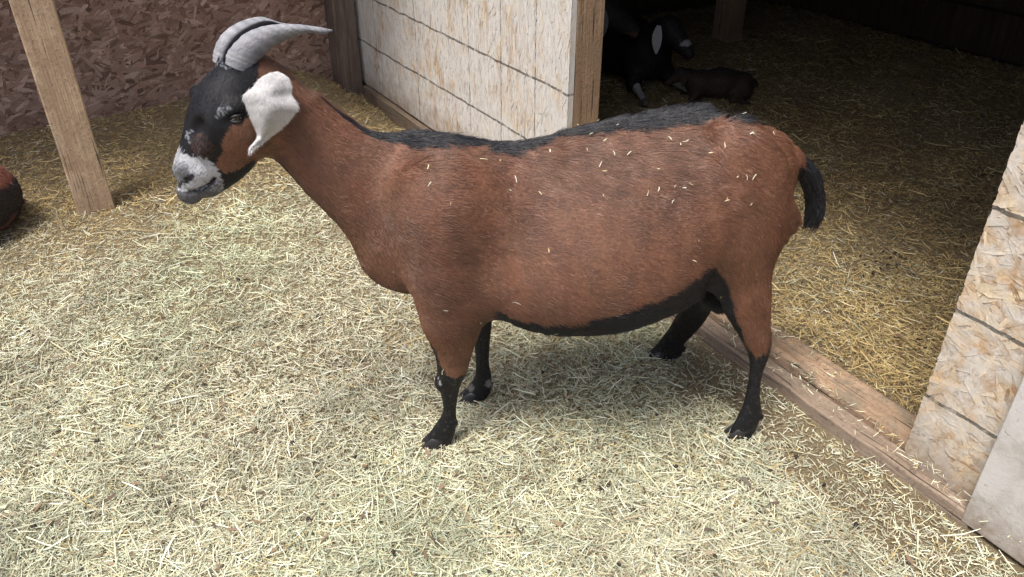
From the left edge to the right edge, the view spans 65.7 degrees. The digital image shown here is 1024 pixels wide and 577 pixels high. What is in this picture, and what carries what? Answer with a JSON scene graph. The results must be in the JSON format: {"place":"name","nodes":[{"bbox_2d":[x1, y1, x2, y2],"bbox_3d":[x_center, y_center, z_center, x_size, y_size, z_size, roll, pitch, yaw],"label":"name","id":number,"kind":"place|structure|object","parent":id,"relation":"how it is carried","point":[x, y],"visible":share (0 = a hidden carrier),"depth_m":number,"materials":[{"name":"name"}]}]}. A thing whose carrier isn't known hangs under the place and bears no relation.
{"place":"outdoors","nodes":[
{"label":"outdoors","id":0,"kind":"place"},
{"bbox_2d":[0,2,1023,576],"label":"ground","id":1,"kind":"structure","parent":0,"point":[806,22],"depth_m":2.27,"materials":[{"name":"beige plant"}]},
{"bbox_2d":[0,165,25,230],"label":"goat","id":2,"kind":"object","parent":1,"relation":"on","point":[12,201],"visible":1,"depth_m":2.63},
{"bbox_2d":[0,0,333,215],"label":"lean to","id":3,"kind":"object","parent":1,"relation":"on","point":[69,69],"visible":0.7,"depth_m":3.39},
{"bbox_2d":[172,17,825,451],"bbox_3d":[0.024,-0.091,1.685,1.296,0.955,0.413,-3,33,-5],"label":"goat","id":4,"kind":"object","parent":1,"relation":"on","point":[476,257],"visible":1,"depth_m":1.51},
{"bbox_2d":[393,103,774,369],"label":"hay scraps","id":5,"kind":"object","parent":4,"relation":"on","point":[603,195],"visible":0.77,"depth_m":1.50,"materials":[{"name":"plant"}]},
{"bbox_2d":[0,43,1015,576],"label":"wood crumbs","id":6,"kind":"object","parent":1,"relation":"on","point":[558,523],"visible":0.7,"depth_m":1.80,"materials":[{"name":"wood"}]},
{"bbox_2d":[0,0,1023,576],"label":"loose straw","id":7,"kind":"object","parent":1,"relation":"on","point":[416,492],"visible":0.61,"depth_m":1.85,"materials":[{"name":"beige plant"}]},
{"bbox_2d":[603,0,639,37],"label":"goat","id":8,"kind":"object","parent":1,"relation":"on","point":[618,18],"visible":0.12,"depth_m":3.54},
{"bbox_2d":[601,12,700,105],"bbox_3d":[0.583,-1.203,3.846,0.441,0.375,0.922,-12,34,-18],"label":"goat","id":9,"kind":"object","parent":1,"relation":"on","point":[646,53],"visible":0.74,"depth_m":3.67},
{"bbox_2d":[324,0,1023,527],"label":"goat shed","id":10,"kind":"structure","parent":1,"relation":"on","point":[506,70],"depth_m":2.54,"materials":[{"name":"white wood"}]},
{"bbox_2d":[961,377,1023,564],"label":"white board","id":11,"kind":"object","parent":10,"relation":"attached to","point":[996,502],"visible":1,"depth_m":1.55,"materials":[{"name":"paint"}]},
{"bbox_2d":[664,66,758,104],"bbox_3d":[0.928,-0.953,3.678,0.463,0.160,0.220,-4,33,-7],"label":"goat","id":12,"kind":"object","parent":1,"relation":"on","point":[733,86],"visible":0.99,"depth_m":3.63}
]}

